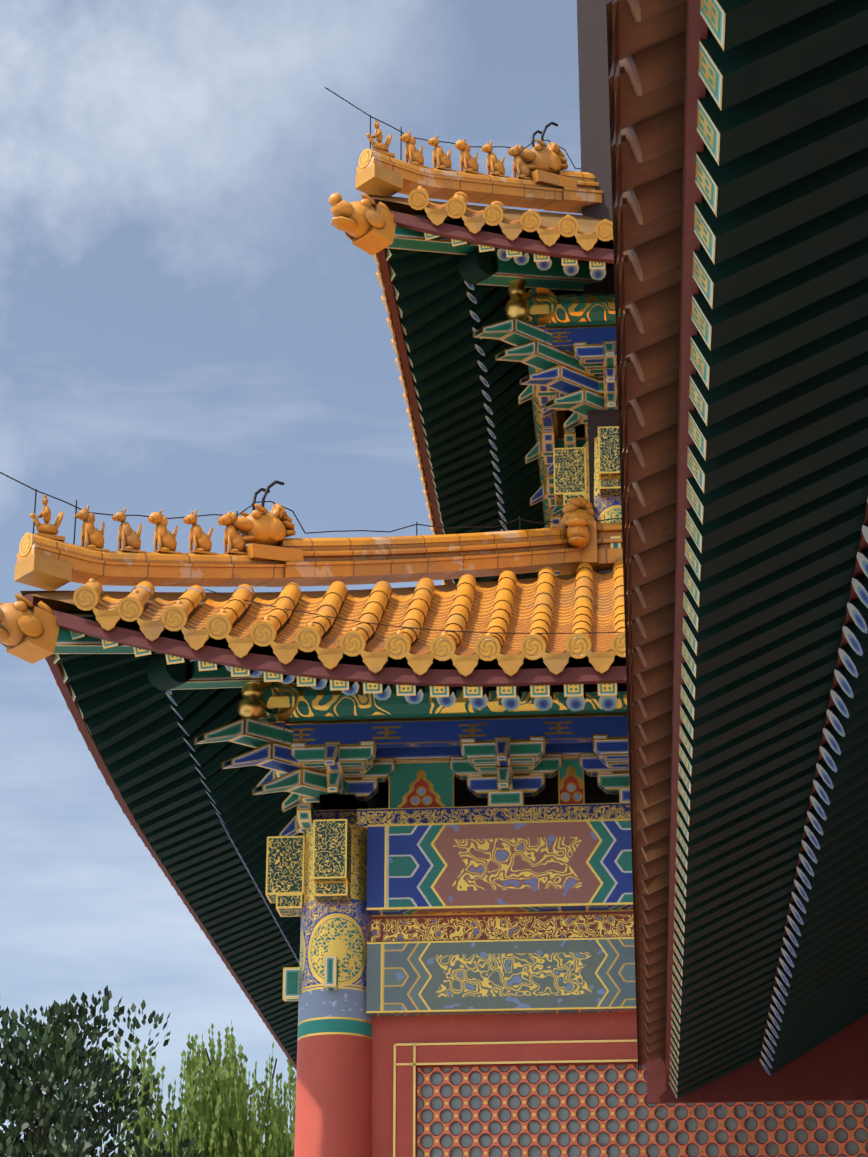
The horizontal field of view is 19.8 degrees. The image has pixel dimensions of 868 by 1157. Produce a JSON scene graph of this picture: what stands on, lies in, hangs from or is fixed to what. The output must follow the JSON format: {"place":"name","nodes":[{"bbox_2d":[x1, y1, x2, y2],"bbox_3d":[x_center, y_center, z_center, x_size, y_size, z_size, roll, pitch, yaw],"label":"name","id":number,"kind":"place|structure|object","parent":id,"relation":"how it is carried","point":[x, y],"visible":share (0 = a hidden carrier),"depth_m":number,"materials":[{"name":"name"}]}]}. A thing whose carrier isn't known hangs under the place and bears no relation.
{"place":"outdoors","nodes":[
{"label":"outdoors","id":0,"kind":"place"},
{"bbox_2d":[0,0,581,1156],"label":"sky","id":1,"kind":"structure","parent":0,"point":[187,324],"materials":[{"name":"blue"}]},
{"bbox_2d":[265,819,351,916],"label":"beam ends","id":2,"kind":"object","parent":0,"point":[331,872],"visible":0.88,"depth_m":16.41,"materials":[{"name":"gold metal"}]},
{"bbox_2d":[17,523,629,586],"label":"roof ridge","id":3,"kind":"structure","parent":0,"point":[359,560],"depth_m":17.55,"materials":[{"name":"ceramic"}]},
{"bbox_2d":[24,595,629,1070],"bbox_3d":[0.942,2.925,21.701,6.048,0.612,13.848,-2,-22,4],"label":"red board","id":4,"kind":"object","parent":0,"point":[360,673],"visible":0.4,"depth_m":15.53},
{"bbox_2d":[294,824,371,1156],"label":"hall column","id":5,"kind":"structure","parent":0,"point":[333,1114],"depth_m":16.13,"materials":[{"name":"red paint"}]},
{"bbox_2d":[54,631,616,734],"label":"rafter ends","id":6,"kind":"object","parent":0,"point":[610,689],"visible":0.29,"depth_m":15.50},
{"bbox_2d":[55,616,617,1065],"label":"soffit","id":7,"kind":"structure","parent":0,"point":[131,718],"depth_m":17.96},
{"bbox_2d":[60,611,626,721],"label":"rafter ends","id":8,"kind":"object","parent":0,"point":[436,664],"depth_m":16.11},
{"bbox_2d":[166,660,633,964],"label":"rafter ends","id":9,"kind":"object","parent":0,"point":[606,703],"visible":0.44,"depth_m":16.04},
{"bbox_2d":[259,682,630,723],"bbox_3d":[1.650,3.091,22.282,4.736,0.280,12.536,-2,-22,4],"label":"eave purlin","id":10,"kind":"object","parent":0,"point":[291,703],"visible":0.21,"depth_m":16.66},
{"bbox_2d":[273,715,627,809],"bbox_3d":[1.693,3.327,22.224,4.656,0.160,12.456,-2,-22,4],"label":"bracket beam","id":11,"kind":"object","parent":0,"point":[452,732],"visible":0.26,"depth_m":16.62,"materials":[{"name":"blue wood"}]},
{"bbox_2d":[356,149,602,213],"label":"roof ridge","id":12,"kind":"structure","parent":0,"point":[440,184],"depth_m":19.77,"materials":[{"name":"ceramic"}]},
{"bbox_2d":[325,87,581,168],"bbox_3d":[1.594,-3.554,21.058,4.500,2.134,4.499,-2,-22,4],"label":"lightning rod wire","id":13,"kind":"object","parent":12,"relation":"attached to","point":[541,132],"visible":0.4,"depth_m":19.85,"materials":[{"name":"black metal"}]},
{"bbox_2d":[385,233,605,583],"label":"rafter ends","id":14,"kind":"object","parent":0,"point":[543,258],"visible":0.21,"depth_m":18.81,"materials":[{"name":"paint"}]},
{"bbox_2d":[387,219,605,583],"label":"soffit","id":15,"kind":"structure","parent":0,"point":[436,305],"depth_m":20.89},
{"bbox_2d":[370,197,624,584],"bbox_3d":[2.056,-0.027,24.903,4.128,0.612,13.848,-2,-22,4],"label":"red board","id":16,"kind":"object","parent":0,"point":[518,244],"visible":0.35,"depth_m":18.77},
{"bbox_2d":[505,279,529,320],"bbox_3d":[0.655,-2.162,19.621,0.200,0.399,0.195,-2,-22,4],"label":"gourd ornament","id":17,"kind":"object","parent":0,"point":[517,306],"visible":0.69,"depth_m":19.56,"materials":[{"name":"gold metal"}]},
{"bbox_2d":[464,249,605,579],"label":"rafter ends","id":18,"kind":"object","parent":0,"point":[597,274],"visible":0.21,"depth_m":19.99,"materials":[{"name":"blue paint"}]},
{"bbox_2d":[523,287,625,575],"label":"painted beam","id":19,"kind":"structure","parent":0,"point":[548,308],"depth_m":19.65,"materials":[{"name":"green paint"}]},
{"bbox_2d":[536,325,615,509],"bbox_3d":[2.709,0.438,25.311,2.916,0.160,12.636,-2,-22,4],"label":"bracket beam","id":20,"kind":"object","parent":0,"point":[563,339],"visible":0.19,"depth_m":19.62,"materials":[{"name":"blue paint"}]},
{"bbox_2d":[553,426,628,505],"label":"beam ends","id":21,"kind":"object","parent":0,"point":[569,473],"visible":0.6,"depth_m":19.62,"materials":[{"name":"gold metal"}]},
{"bbox_2d":[583,437,629,572],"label":"hall column","id":22,"kind":"structure","parent":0,"point":[608,507],"depth_m":19.44,"materials":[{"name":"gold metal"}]},
{"bbox_2d":[372,1012,867,1156],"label":"wall","id":23,"kind":"structure","parent":0,"point":[389,1033],"depth_m":16.02,"materials":[{"name":"red paint"}]},
{"bbox_2d":[417,1064,867,1156],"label":"lattice screen","id":24,"kind":"object","parent":23,"relation":"in","point":[652,1136],"visible":0.33,"depth_m":15.88,"materials":[{"name":"red wood"}]},
{"bbox_2d":[606,0,867,1103],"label":"roof eave","id":25,"kind":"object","parent":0,"point":[740,184],"depth_m":7.38,"materials":[{"name":"wood"}]},
{"label":"ground","id":26,"kind":"structure","parent":0,"visible":0},
{"bbox_2d":[0,985,204,1156],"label":"cypress tree","id":27,"kind":"object","parent":26,"relation":"on","point":[25,1103],"visible":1,"depth_m":43.06,"materials":[{"name":"green plant"}]},
{"bbox_2d":[85,1020,295,1156],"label":"willow tree","id":28,"kind":"object","parent":26,"relation":"on","point":[219,1110],"visible":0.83,"depth_m":54.20,"materials":[{"name":"green plant"}]},
{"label":"platform","id":29,"kind":"structure","parent":26,"relation":"on","visible":0},
{"bbox_2d":[237,681,637,1156],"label":"gold trim","id":30,"kind":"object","parent":29,"relation":"on","point":[251,704],"visible":0.54,"depth_m":16.07,"materials":[{"name":"gold metal"}]},
{"bbox_2d":[0,494,631,1071],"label":"tiled roof","id":31,"kind":"structure","parent":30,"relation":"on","point":[28,630],"depth_m":16.75,"materials":[{"name":"ceramic"}]},
{"bbox_2d":[0,472,621,633],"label":"lightning protection wire","id":32,"kind":"object","parent":31,"relation":"attached to","point":[266,491],"visible":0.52,"depth_m":16.84,"materials":[{"name":"black metal"}]},
{"bbox_2d":[14,553,632,675],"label":"eave tiles","id":33,"kind":"object","parent":31,"relation":"attached to","point":[40,571],"visible":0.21,"depth_m":15.50,"materials":[{"name":"ceramic"}]},
{"bbox_2d":[19,532,632,660],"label":"tile end caps","id":34,"kind":"object","parent":31,"relation":"attached to","point":[397,646],"visible":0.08,"depth_m":15.47,"materials":[{"name":"ceramic"}]},
{"bbox_2d":[54,613,631,1000],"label":"eave brackets","id":35,"kind":"structure","parent":30,"relation":"on","point":[303,785],"depth_m":16.61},
{"bbox_2d":[221,736,632,835],"bbox_3d":[1.559,3.468,22.082,4.910,0.528,12.786,-2,-22,4],"label":"bracket set","id":36,"kind":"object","parent":30,"relation":"on","point":[611,755],"depth_m":16.79,"materials":[{"name":"blue wood"}]},
{"bbox_2d":[367,818,635,914],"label":"painted beam","id":37,"kind":"structure","parent":30,"relation":"attached to","point":[505,866],"depth_m":16.44,"materials":[{"name":"paint"}]},
{"bbox_2d":[316,803,630,827],"bbox_3d":[1.863,3.856,22.163,4.340,0.128,12.140,-2,-22,4],"label":"decorative frieze","id":38,"kind":"object","parent":37,"relation":"on","point":[362,817],"visible":0.21,"depth_m":16.65,"materials":[{"name":"gold metal"}]},
{"bbox_2d":[388,757,584,807],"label":"bracket panels","id":39,"kind":"object","parent":38,"relation":"on","point":[423,784],"visible":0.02,"depth_m":16.88,"materials":[{"name":"green paint"}]},
{"bbox_2d":[366,937,637,1016],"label":"painted beam","id":40,"kind":"structure","parent":30,"relation":"attached to","point":[510,976],"depth_m":16.20,"materials":[{"name":"paint"}]},
{"bbox_2d":[371,910,633,941],"bbox_3d":[1.904,4.564,21.909,4.264,0.208,12.064,-2,-22,4],"label":"decorative frieze","id":41,"kind":"object","parent":40,"relation":"on","point":[506,925],"depth_m":16.43,"materials":[{"name":"gold metal"}]},
{"bbox_2d":[413,0,627,806],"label":"wall","id":42,"kind":"structure","parent":29,"relation":"on","point":[593,91],"depth_m":20.70,"materials":[{"name":"red paint"}]},
{"bbox_2d":[425,218,616,319],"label":"hall soffit","id":43,"kind":"structure","parent":42,"relation":"on","point":[563,240],"depth_m":19.87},
{"bbox_2d":[328,120,624,584],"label":"roof tiles","id":44,"kind":"object","parent":43,"relation":"attached to","point":[366,223],"depth_m":19.49,"materials":[{"name":"ceramic"}]},
{"bbox_2d":[358,148,612,584],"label":"tile end caps","id":45,"kind":"object","parent":44,"relation":"attached to","point":[493,215],"visible":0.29,"depth_m":18.71,"materials":[{"name":"ceramic"}]},
{"bbox_2d":[355,163,623,584],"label":"eave tiles","id":46,"kind":"object","parent":44,"relation":"attached to","point":[374,179],"visible":0.4,"depth_m":18.76,"materials":[{"name":"ceramic"}]},
{"bbox_2d":[386,212,625,575],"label":"eave brackets","id":47,"kind":"structure","parent":43,"relation":"attached to","point":[531,348],"depth_m":19.62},
{"bbox_2d":[519,345,626,576],"bbox_3d":[2.774,0.682,25.253,3.264,0.656,12.948,-2,-22,4],"label":"bracket set","id":48,"kind":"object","parent":43,"relation":"on","point":[560,379],"depth_m":19.70,"materials":[{"name":"blue paint"}]}
]}

